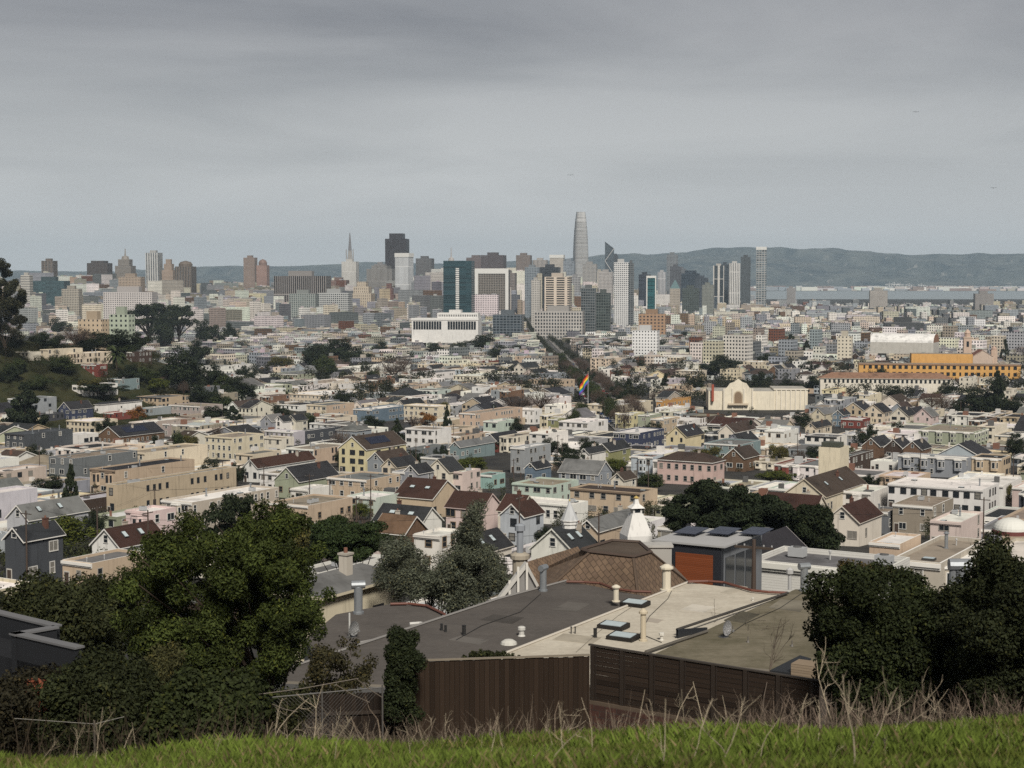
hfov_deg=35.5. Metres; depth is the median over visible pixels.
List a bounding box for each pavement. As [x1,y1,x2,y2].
[527,326,623,429]
[530,319,614,397]
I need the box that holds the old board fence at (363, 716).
[261,692,412,734]
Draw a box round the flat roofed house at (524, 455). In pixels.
[510,442,550,472]
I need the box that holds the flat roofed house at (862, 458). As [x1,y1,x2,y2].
[849,449,872,468]
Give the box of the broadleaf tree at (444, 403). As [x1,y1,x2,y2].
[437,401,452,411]
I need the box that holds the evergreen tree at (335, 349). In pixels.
[316,337,355,360]
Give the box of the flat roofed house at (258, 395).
[251,390,284,399]
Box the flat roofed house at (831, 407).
[809,404,841,413]
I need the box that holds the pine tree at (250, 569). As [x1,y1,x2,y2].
[106,497,336,694]
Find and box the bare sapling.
[763,618,794,710]
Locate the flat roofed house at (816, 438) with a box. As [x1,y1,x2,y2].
[805,433,846,444]
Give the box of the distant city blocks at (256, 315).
[0,268,1023,368]
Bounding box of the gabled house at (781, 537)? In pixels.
[762,526,807,553]
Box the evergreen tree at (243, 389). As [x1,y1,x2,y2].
[225,376,258,399]
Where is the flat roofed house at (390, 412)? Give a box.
[353,403,403,420]
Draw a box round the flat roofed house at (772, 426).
[762,424,799,432]
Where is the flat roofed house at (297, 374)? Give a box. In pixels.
[268,370,318,378]
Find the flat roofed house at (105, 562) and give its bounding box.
[61,548,146,586]
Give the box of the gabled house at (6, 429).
[0,425,27,442]
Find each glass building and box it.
[493,310,523,335]
[581,285,596,332]
[596,289,610,330]
[681,270,699,300]
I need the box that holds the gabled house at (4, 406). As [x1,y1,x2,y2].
[0,402,12,416]
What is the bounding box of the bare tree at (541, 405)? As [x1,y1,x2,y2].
[525,390,558,407]
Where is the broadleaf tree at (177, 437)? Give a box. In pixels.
[171,430,184,443]
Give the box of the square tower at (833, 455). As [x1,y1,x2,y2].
[818,441,848,473]
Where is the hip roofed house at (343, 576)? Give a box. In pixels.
[273,547,398,662]
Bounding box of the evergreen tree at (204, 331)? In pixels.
[194,319,227,341]
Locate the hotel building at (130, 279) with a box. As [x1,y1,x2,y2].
[118,273,144,291]
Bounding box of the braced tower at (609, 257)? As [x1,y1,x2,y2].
[605,242,613,284]
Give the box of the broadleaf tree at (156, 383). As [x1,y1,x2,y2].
[147,378,169,391]
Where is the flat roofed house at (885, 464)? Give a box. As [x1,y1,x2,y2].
[870,458,897,470]
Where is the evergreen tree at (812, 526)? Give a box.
[783,503,840,550]
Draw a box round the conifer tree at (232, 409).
[223,405,242,420]
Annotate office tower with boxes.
[342,259,358,286]
[374,262,386,265]
[385,233,408,268]
[395,253,413,289]
[416,256,433,274]
[466,255,480,268]
[481,252,505,267]
[510,270,516,289]
[516,253,531,270]
[525,265,539,317]
[533,258,547,266]
[540,264,560,310]
[549,255,564,271]
[572,274,580,295]
[614,254,617,261]
[658,270,665,293]
[666,252,677,293]
[670,264,680,301]
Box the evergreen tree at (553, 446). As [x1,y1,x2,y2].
[542,437,562,454]
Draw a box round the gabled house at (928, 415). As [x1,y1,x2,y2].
[914,406,939,424]
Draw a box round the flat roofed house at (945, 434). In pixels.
[918,424,988,444]
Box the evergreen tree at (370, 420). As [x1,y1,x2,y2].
[363,415,385,426]
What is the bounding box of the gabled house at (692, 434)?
[666,423,704,446]
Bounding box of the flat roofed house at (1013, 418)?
[994,413,1023,422]
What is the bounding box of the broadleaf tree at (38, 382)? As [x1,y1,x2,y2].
[26,374,48,389]
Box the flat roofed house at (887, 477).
[879,470,930,485]
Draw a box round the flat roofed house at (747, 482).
[720,476,769,492]
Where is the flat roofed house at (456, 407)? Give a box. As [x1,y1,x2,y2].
[449,401,464,414]
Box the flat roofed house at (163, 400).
[136,394,188,405]
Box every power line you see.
[172,475,310,489]
[373,512,518,521]
[520,508,658,513]
[844,510,977,514]
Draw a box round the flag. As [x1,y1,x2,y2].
[579,374,588,394]
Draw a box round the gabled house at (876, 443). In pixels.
[861,434,890,458]
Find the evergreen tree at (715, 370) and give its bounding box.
[698,360,728,377]
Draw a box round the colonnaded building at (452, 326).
[411,310,481,342]
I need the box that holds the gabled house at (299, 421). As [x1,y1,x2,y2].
[289,413,308,429]
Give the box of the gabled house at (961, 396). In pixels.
[957,394,980,411]
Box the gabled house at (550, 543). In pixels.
[528,520,597,559]
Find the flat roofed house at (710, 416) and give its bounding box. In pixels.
[683,413,724,422]
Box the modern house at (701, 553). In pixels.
[652,526,773,589]
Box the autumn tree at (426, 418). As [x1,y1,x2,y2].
[418,411,437,424]
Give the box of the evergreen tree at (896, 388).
[885,384,907,395]
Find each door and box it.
[64,571,69,585]
[894,522,898,531]
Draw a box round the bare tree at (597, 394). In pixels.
[591,389,606,399]
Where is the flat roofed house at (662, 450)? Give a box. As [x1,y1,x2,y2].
[633,445,684,455]
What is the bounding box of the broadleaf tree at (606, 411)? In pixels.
[603,403,617,419]
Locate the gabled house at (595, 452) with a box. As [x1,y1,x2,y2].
[579,442,605,460]
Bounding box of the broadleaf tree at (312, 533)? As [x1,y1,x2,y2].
[305,520,313,534]
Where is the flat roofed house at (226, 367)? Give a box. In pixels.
[202,365,234,370]
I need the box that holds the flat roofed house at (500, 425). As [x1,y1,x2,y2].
[483,418,514,431]
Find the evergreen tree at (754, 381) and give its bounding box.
[742,377,766,387]
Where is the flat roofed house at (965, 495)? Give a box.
[887,477,998,511]
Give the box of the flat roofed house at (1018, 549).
[1003,538,1023,560]
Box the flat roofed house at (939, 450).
[931,442,953,453]
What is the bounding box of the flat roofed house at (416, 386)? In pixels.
[393,382,426,390]
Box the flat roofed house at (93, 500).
[80,492,106,510]
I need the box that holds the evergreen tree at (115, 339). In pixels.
[88,328,132,350]
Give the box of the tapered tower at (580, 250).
[573,212,587,276]
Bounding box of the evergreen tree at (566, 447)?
[559,442,574,454]
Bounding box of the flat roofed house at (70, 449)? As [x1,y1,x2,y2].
[55,441,120,454]
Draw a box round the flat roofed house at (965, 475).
[949,471,1004,479]
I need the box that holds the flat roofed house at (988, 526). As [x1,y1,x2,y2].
[981,515,1003,542]
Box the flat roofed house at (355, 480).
[326,471,399,495]
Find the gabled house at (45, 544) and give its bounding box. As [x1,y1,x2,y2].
[1,515,65,580]
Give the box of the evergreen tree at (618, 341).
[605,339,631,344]
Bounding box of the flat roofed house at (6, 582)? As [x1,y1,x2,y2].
[0,577,28,609]
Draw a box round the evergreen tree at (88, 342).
[74,330,104,349]
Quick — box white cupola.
[560,499,578,528]
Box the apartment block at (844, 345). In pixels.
[837,331,852,359]
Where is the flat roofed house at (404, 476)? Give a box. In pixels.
[392,469,408,484]
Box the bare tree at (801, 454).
[790,449,809,457]
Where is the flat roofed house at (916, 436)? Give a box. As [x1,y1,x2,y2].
[905,433,927,441]
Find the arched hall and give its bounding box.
[870,333,938,353]
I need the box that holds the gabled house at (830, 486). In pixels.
[784,466,867,511]
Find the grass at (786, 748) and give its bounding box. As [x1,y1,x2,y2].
[0,711,1023,767]
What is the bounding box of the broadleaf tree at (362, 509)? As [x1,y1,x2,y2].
[352,503,372,519]
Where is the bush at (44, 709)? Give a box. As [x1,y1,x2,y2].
[20,678,67,758]
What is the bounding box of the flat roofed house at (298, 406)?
[272,401,309,410]
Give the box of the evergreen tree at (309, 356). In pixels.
[300,343,332,365]
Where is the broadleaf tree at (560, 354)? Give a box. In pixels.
[556,352,566,357]
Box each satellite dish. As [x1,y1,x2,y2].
[346,621,359,637]
[718,620,733,637]
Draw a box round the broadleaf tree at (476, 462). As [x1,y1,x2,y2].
[457,457,487,469]
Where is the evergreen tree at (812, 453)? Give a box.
[806,446,818,457]
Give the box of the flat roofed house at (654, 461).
[652,454,663,474]
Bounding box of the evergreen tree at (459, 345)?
[451,343,463,346]
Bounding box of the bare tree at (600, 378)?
[595,376,607,389]
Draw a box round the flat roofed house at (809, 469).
[785,456,849,481]
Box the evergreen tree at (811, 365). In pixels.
[799,361,819,371]
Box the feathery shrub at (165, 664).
[143,640,186,692]
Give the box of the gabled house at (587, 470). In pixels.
[557,457,613,484]
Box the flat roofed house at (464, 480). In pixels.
[453,464,479,490]
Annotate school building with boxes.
[858,353,1020,378]
[883,317,923,330]
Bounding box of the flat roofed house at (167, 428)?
[162,421,192,436]
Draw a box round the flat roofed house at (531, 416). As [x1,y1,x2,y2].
[523,408,541,424]
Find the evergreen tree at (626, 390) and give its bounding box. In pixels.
[615,389,630,398]
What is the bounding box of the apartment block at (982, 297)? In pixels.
[973,291,993,309]
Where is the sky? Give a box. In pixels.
[0,0,1023,271]
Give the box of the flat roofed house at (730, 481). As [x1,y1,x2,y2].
[712,479,741,485]
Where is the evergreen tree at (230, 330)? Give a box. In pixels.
[225,322,239,337]
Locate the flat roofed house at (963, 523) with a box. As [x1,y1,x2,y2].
[930,507,982,539]
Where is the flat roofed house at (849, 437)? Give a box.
[847,430,866,445]
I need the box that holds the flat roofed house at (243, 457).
[235,449,280,463]
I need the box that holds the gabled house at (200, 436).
[165,430,207,444]
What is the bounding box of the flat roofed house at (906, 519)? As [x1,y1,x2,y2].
[892,495,952,534]
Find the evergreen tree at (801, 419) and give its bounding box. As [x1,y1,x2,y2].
[791,412,812,423]
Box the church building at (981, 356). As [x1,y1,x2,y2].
[972,346,997,363]
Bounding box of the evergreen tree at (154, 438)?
[150,434,168,444]
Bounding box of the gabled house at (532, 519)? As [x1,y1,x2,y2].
[498,495,545,544]
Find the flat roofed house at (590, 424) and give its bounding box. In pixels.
[558,418,607,430]
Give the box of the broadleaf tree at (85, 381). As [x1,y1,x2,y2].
[76,378,100,390]
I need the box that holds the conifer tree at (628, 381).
[623,379,639,399]
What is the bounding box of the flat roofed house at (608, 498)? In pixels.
[569,481,657,515]
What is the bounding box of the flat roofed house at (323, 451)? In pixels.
[285,442,341,462]
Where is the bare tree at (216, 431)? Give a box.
[209,425,222,434]
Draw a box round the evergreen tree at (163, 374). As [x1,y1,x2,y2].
[158,368,168,376]
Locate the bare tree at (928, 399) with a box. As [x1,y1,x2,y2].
[914,391,949,405]
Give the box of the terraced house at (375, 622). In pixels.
[304,580,445,660]
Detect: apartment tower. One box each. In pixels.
[21,272,32,304]
[41,258,57,276]
[115,249,135,278]
[145,250,162,287]
[162,259,174,279]
[175,261,196,292]
[243,255,256,288]
[475,268,509,310]
[531,277,540,327]
[583,262,596,282]
[597,269,601,286]
[599,269,612,304]
[614,259,628,329]
[702,282,713,312]
[713,264,723,308]
[729,261,739,306]
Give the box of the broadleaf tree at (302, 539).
[292,527,310,555]
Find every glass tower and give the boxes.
[443,261,474,311]
[563,259,574,275]
[628,260,633,324]
[639,272,650,305]
[646,276,656,308]
[695,275,707,307]
[721,262,728,304]
[740,255,750,304]
[756,247,766,305]
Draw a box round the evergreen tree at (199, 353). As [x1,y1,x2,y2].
[173,339,211,365]
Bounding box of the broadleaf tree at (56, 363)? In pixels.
[46,355,75,373]
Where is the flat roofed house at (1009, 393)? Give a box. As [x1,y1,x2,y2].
[986,388,1016,398]
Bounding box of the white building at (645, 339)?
[632,325,659,354]
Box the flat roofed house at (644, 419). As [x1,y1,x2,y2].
[638,411,661,426]
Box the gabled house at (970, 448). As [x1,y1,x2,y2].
[937,440,992,455]
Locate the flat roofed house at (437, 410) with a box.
[404,403,449,420]
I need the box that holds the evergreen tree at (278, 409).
[270,405,290,414]
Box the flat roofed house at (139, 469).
[89,455,194,493]
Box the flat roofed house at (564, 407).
[544,401,571,413]
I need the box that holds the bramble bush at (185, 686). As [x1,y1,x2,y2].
[137,661,279,748]
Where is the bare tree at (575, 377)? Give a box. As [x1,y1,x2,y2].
[570,372,581,384]
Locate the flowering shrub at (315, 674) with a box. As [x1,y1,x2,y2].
[299,636,378,707]
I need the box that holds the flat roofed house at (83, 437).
[73,432,98,443]
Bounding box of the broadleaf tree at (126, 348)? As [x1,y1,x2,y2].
[116,344,134,352]
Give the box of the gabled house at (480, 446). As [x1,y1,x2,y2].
[449,436,495,458]
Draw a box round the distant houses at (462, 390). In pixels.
[0,352,1023,613]
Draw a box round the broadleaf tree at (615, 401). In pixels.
[602,398,619,411]
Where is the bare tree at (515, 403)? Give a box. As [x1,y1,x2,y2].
[498,394,541,406]
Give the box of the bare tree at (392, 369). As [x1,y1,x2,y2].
[375,357,411,374]
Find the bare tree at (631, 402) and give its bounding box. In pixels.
[626,393,642,410]
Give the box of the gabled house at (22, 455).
[1,449,35,460]
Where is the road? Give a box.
[524,314,626,428]
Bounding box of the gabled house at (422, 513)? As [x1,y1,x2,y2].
[372,499,443,529]
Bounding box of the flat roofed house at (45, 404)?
[7,396,56,412]
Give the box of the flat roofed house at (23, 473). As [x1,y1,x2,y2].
[0,465,45,481]
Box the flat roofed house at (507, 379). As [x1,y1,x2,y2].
[488,374,521,382]
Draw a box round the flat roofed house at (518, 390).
[499,386,523,398]
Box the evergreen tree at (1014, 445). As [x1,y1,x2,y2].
[1004,432,1023,454]
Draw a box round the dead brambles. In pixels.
[0,679,301,758]
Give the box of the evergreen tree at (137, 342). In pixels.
[119,332,152,350]
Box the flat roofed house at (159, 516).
[124,505,175,533]
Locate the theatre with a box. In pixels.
[706,379,807,409]
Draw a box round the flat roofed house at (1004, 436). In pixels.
[995,431,1013,441]
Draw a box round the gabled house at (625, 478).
[609,467,637,486]
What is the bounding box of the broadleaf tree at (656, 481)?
[636,473,664,487]
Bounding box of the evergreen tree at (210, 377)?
[196,363,223,385]
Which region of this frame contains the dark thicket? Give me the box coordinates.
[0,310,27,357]
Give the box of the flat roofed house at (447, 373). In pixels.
[413,369,458,378]
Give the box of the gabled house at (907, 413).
[889,405,915,422]
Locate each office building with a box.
[33,277,69,305]
[289,290,318,317]
[318,289,352,311]
[331,277,348,286]
[366,266,394,289]
[385,283,395,299]
[534,306,584,338]
[682,285,698,312]
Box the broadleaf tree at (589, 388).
[586,382,600,390]
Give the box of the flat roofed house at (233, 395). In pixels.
[218,389,237,400]
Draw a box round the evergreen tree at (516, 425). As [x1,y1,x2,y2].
[509,417,523,431]
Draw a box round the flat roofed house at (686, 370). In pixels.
[675,367,706,377]
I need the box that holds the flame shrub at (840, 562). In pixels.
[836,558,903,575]
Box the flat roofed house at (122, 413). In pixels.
[102,408,138,419]
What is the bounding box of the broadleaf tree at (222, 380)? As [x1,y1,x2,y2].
[212,373,230,391]
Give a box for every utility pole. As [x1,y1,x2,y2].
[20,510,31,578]
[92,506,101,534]
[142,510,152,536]
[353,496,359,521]
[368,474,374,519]
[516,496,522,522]
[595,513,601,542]
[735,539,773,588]
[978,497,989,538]
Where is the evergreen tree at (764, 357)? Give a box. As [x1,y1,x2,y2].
[756,353,771,360]
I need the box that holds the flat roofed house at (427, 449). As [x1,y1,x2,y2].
[406,443,446,460]
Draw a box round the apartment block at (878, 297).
[869,288,887,306]
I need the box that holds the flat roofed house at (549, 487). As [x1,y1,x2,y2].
[512,477,578,498]
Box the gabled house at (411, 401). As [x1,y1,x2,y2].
[395,398,425,404]
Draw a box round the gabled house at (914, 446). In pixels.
[903,437,931,453]
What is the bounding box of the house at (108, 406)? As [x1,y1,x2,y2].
[93,398,142,413]
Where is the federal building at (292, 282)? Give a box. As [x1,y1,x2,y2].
[274,271,330,301]
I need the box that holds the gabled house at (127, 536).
[89,519,160,552]
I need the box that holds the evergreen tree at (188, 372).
[161,350,205,392]
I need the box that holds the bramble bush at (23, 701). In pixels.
[0,662,61,758]
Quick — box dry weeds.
[189,692,783,745]
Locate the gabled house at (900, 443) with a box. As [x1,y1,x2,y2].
[883,436,909,457]
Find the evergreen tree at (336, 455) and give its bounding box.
[334,451,338,466]
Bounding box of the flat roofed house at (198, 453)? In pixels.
[134,443,207,464]
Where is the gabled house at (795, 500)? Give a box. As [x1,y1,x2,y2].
[767,489,827,509]
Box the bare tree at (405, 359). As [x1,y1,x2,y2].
[397,354,412,368]
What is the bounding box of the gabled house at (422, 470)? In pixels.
[403,460,434,478]
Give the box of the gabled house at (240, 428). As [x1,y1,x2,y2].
[208,424,265,435]
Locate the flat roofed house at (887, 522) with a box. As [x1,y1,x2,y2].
[878,503,892,533]
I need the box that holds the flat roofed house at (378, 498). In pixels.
[348,488,398,518]
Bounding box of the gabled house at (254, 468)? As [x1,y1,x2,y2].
[242,450,316,481]
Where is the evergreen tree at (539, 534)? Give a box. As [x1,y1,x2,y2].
[535,527,550,538]
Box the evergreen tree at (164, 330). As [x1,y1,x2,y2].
[147,309,177,346]
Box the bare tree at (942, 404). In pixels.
[928,396,955,408]
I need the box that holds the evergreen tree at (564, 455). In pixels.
[552,448,584,465]
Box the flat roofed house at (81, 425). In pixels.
[66,416,117,432]
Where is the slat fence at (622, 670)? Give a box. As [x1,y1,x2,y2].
[588,643,819,726]
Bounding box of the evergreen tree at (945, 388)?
[938,382,957,394]
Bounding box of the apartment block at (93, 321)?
[78,311,109,349]
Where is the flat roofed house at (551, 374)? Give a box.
[536,372,566,378]
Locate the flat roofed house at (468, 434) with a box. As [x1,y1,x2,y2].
[451,428,484,442]
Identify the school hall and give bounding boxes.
[818,372,954,394]
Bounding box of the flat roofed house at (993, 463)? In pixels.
[971,453,1010,475]
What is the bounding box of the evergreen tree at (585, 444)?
[577,437,598,449]
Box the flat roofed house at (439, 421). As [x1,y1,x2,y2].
[412,418,459,426]
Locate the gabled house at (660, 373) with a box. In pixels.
[647,368,681,377]
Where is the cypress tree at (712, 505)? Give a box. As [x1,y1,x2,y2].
[660,478,845,542]
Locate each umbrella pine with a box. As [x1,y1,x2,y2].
[76,383,129,399]
[127,303,177,336]
[159,304,198,340]
[201,492,254,538]
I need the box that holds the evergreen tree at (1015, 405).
[1001,395,1023,411]
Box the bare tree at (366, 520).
[345,507,369,523]
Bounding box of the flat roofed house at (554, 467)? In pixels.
[549,453,572,469]
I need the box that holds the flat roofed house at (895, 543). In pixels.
[869,532,920,555]
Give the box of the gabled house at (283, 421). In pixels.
[274,413,292,429]
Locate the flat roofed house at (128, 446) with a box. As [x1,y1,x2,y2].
[84,443,144,450]
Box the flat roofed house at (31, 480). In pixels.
[22,476,65,484]
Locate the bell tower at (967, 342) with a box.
[963,329,971,353]
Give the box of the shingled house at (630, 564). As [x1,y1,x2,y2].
[496,523,687,597]
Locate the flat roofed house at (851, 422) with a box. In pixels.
[841,415,869,428]
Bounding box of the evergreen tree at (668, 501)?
[662,499,683,504]
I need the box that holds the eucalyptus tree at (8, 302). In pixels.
[0,257,27,322]
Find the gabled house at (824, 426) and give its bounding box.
[805,419,832,433]
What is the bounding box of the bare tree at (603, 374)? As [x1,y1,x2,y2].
[595,372,607,381]
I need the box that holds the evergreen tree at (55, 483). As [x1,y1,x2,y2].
[29,474,63,489]
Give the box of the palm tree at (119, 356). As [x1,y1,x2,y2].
[105,345,126,370]
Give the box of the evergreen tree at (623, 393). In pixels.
[617,391,625,398]
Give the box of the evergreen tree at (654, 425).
[645,421,662,427]
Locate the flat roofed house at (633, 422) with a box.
[615,411,644,427]
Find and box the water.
[740,291,1023,298]
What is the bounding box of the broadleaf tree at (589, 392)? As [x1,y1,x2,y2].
[585,387,595,402]
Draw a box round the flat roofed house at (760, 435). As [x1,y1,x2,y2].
[754,432,765,439]
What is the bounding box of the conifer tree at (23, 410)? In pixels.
[0,381,49,425]
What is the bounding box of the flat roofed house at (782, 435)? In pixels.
[764,427,798,442]
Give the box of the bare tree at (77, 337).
[55,324,96,347]
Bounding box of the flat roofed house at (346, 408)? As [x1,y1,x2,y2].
[306,402,353,414]
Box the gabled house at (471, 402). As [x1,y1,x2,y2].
[461,396,495,411]
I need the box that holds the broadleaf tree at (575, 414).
[565,408,580,419]
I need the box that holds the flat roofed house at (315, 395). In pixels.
[289,389,368,401]
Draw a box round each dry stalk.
[70,723,94,757]
[93,708,114,755]
[275,698,282,734]
[276,698,311,734]
[298,683,329,736]
[328,714,369,739]
[544,724,587,756]
[559,701,564,753]
[659,699,665,760]
[675,688,696,722]
[675,689,693,723]
[681,710,725,754]
[694,700,713,756]
[724,694,761,756]
[797,693,810,739]
[816,637,837,725]
[821,651,860,761]
[869,666,912,751]
[900,708,933,728]
[916,670,942,721]
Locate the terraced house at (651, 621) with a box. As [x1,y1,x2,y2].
[505,564,786,705]
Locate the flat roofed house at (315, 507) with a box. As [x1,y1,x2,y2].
[268,493,352,522]
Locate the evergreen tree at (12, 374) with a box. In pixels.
[0,365,23,380]
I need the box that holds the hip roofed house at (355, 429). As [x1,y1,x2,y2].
[336,422,371,438]
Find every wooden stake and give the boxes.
[259,678,357,694]
[336,685,369,702]
[356,678,382,697]
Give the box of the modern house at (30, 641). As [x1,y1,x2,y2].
[0,610,84,679]
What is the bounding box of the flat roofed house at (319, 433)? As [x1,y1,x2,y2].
[305,426,340,441]
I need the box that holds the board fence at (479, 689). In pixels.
[413,654,589,734]
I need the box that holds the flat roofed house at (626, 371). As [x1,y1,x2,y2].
[610,368,630,378]
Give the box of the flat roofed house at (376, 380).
[368,375,394,392]
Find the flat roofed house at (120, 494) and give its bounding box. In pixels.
[106,466,235,511]
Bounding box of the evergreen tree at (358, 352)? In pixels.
[338,345,368,361]
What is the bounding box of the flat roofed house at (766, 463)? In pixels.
[754,456,791,470]
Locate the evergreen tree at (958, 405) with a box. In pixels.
[945,399,972,410]
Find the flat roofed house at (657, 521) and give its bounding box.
[644,516,664,537]
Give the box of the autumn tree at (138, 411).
[127,405,146,420]
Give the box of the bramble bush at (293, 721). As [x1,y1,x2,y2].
[261,683,318,737]
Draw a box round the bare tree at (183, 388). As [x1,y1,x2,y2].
[177,382,188,393]
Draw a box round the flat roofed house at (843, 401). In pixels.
[824,394,856,408]
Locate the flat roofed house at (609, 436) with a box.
[581,431,613,441]
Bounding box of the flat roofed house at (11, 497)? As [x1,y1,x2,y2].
[0,485,37,520]
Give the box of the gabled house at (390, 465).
[380,453,418,472]
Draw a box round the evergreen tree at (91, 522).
[82,510,108,535]
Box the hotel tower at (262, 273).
[256,259,269,285]
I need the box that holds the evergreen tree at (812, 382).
[801,375,818,388]
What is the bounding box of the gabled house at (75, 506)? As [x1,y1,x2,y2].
[4,495,90,539]
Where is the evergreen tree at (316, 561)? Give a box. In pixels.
[297,532,323,565]
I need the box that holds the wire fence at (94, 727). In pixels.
[14,717,122,752]
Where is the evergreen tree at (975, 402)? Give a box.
[961,387,991,411]
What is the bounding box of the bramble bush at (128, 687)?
[22,642,164,758]
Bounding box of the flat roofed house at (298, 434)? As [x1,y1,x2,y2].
[264,429,304,444]
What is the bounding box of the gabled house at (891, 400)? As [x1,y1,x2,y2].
[880,393,910,405]
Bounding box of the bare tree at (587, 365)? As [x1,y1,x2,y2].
[581,360,591,374]
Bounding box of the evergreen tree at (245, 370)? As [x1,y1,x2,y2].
[234,365,260,376]
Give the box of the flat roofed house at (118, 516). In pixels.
[98,507,137,528]
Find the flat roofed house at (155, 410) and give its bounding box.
[141,406,170,415]
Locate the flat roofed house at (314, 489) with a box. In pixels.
[290,484,331,496]
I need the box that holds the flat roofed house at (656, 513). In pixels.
[649,494,690,516]
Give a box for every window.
[6,568,11,578]
[11,529,16,538]
[15,510,19,516]
[28,565,37,574]
[49,539,58,551]
[49,561,55,573]
[91,471,99,484]
[97,567,102,578]
[103,534,107,543]
[104,472,112,485]
[110,503,113,510]
[130,514,142,523]
[155,514,159,522]
[167,512,174,520]
[171,503,181,522]
[181,505,187,511]
[358,459,363,463]
[425,539,431,547]
[442,536,446,547]
[445,508,454,516]
[450,521,455,528]
[461,509,466,517]
[509,533,514,540]
[510,518,516,526]
[533,487,540,492]
[536,515,539,523]
[546,509,549,517]
[549,537,555,546]
[570,474,576,478]
[574,491,579,496]
[579,474,585,479]
[585,521,589,528]
[588,505,596,510]
[589,492,594,497]
[600,493,605,498]
[616,494,620,500]
[617,414,621,423]
[626,415,631,423]
[638,458,645,472]
[725,554,734,587]
[726,462,732,467]
[734,392,741,402]
[735,551,744,585]
[736,463,742,467]
[745,549,751,588]
[839,511,844,518]
[847,530,856,539]
[889,486,894,492]
[898,522,905,529]
[900,487,905,493]
[902,457,910,467]
[911,488,916,494]
[914,568,923,575]
[919,458,927,468]
[920,509,924,515]
[920,524,926,530]
[921,431,928,437]
[921,489,926,495]
[930,489,935,495]
[935,432,942,442]
[936,459,944,469]
[938,525,949,530]
[942,490,947,496]
[945,566,949,585]
[949,432,955,443]
[953,460,961,470]
[953,491,958,497]
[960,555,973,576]
[962,505,967,510]
[963,433,969,441]
[964,492,969,498]
[974,433,977,442]
[974,459,983,469]
[974,492,980,498]
[978,432,981,442]
[982,430,984,441]
[985,429,988,440]
[990,460,997,470]
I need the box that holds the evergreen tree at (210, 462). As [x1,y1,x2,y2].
[197,457,219,469]
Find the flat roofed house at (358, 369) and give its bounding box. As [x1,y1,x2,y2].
[342,363,409,372]
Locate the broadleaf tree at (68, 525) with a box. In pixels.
[20,514,100,548]
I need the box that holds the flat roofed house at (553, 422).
[547,417,565,427]
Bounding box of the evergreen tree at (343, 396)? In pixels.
[335,389,357,401]
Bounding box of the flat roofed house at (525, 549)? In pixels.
[501,542,534,574]
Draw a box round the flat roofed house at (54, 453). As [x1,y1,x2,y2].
[28,445,58,455]
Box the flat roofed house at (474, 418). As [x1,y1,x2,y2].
[459,406,522,425]
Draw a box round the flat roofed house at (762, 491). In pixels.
[752,488,767,495]
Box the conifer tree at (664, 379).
[660,373,668,385]
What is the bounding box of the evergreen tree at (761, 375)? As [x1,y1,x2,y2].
[750,371,775,386]
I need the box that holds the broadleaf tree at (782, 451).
[768,444,788,458]
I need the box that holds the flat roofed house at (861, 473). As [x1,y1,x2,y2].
[849,463,890,481]
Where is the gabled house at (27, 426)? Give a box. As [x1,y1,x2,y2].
[10,422,47,429]
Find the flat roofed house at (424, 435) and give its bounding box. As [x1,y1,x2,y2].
[405,424,450,447]
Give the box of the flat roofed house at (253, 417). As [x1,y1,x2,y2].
[211,415,263,421]
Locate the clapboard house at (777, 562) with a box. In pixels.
[761,546,909,598]
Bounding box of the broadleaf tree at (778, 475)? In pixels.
[754,470,796,481]
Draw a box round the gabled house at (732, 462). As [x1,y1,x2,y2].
[722,444,759,471]
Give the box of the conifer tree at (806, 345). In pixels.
[801,340,809,349]
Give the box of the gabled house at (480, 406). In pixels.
[465,401,503,411]
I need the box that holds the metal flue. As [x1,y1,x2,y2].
[947,559,971,583]
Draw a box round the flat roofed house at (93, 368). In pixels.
[81,363,107,376]
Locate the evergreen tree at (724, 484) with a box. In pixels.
[718,481,729,491]
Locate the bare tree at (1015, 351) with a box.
[1011,345,1023,353]
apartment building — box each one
[87,261,112,274]
[897,517,1023,592]
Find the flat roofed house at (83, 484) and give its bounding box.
[24,477,89,491]
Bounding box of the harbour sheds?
[740,286,1023,290]
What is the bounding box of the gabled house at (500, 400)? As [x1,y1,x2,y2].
[492,396,531,407]
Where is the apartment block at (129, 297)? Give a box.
[103,286,157,330]
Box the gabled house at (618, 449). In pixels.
[600,439,631,462]
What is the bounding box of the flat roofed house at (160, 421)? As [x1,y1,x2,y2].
[143,416,184,428]
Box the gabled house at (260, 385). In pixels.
[227,378,264,399]
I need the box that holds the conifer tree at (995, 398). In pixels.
[984,370,1008,412]
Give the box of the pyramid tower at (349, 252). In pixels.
[346,233,353,258]
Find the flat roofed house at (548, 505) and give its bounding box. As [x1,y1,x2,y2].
[531,496,587,524]
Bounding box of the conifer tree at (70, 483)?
[60,463,78,497]
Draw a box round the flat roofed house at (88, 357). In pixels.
[68,349,111,363]
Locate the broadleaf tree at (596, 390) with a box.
[592,388,604,400]
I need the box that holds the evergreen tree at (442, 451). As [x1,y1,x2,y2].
[433,444,448,454]
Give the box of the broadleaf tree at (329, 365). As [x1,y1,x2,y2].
[312,355,337,375]
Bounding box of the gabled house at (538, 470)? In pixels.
[523,458,552,479]
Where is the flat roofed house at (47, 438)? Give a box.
[4,425,72,449]
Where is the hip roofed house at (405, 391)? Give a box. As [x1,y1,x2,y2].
[386,387,426,396]
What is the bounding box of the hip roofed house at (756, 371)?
[745,369,772,380]
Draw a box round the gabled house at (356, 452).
[337,430,407,471]
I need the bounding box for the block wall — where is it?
[589,704,696,730]
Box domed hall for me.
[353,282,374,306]
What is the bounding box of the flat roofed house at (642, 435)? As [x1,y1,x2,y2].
[613,427,663,445]
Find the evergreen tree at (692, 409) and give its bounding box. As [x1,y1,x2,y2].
[686,408,698,413]
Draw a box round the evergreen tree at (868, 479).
[862,474,882,484]

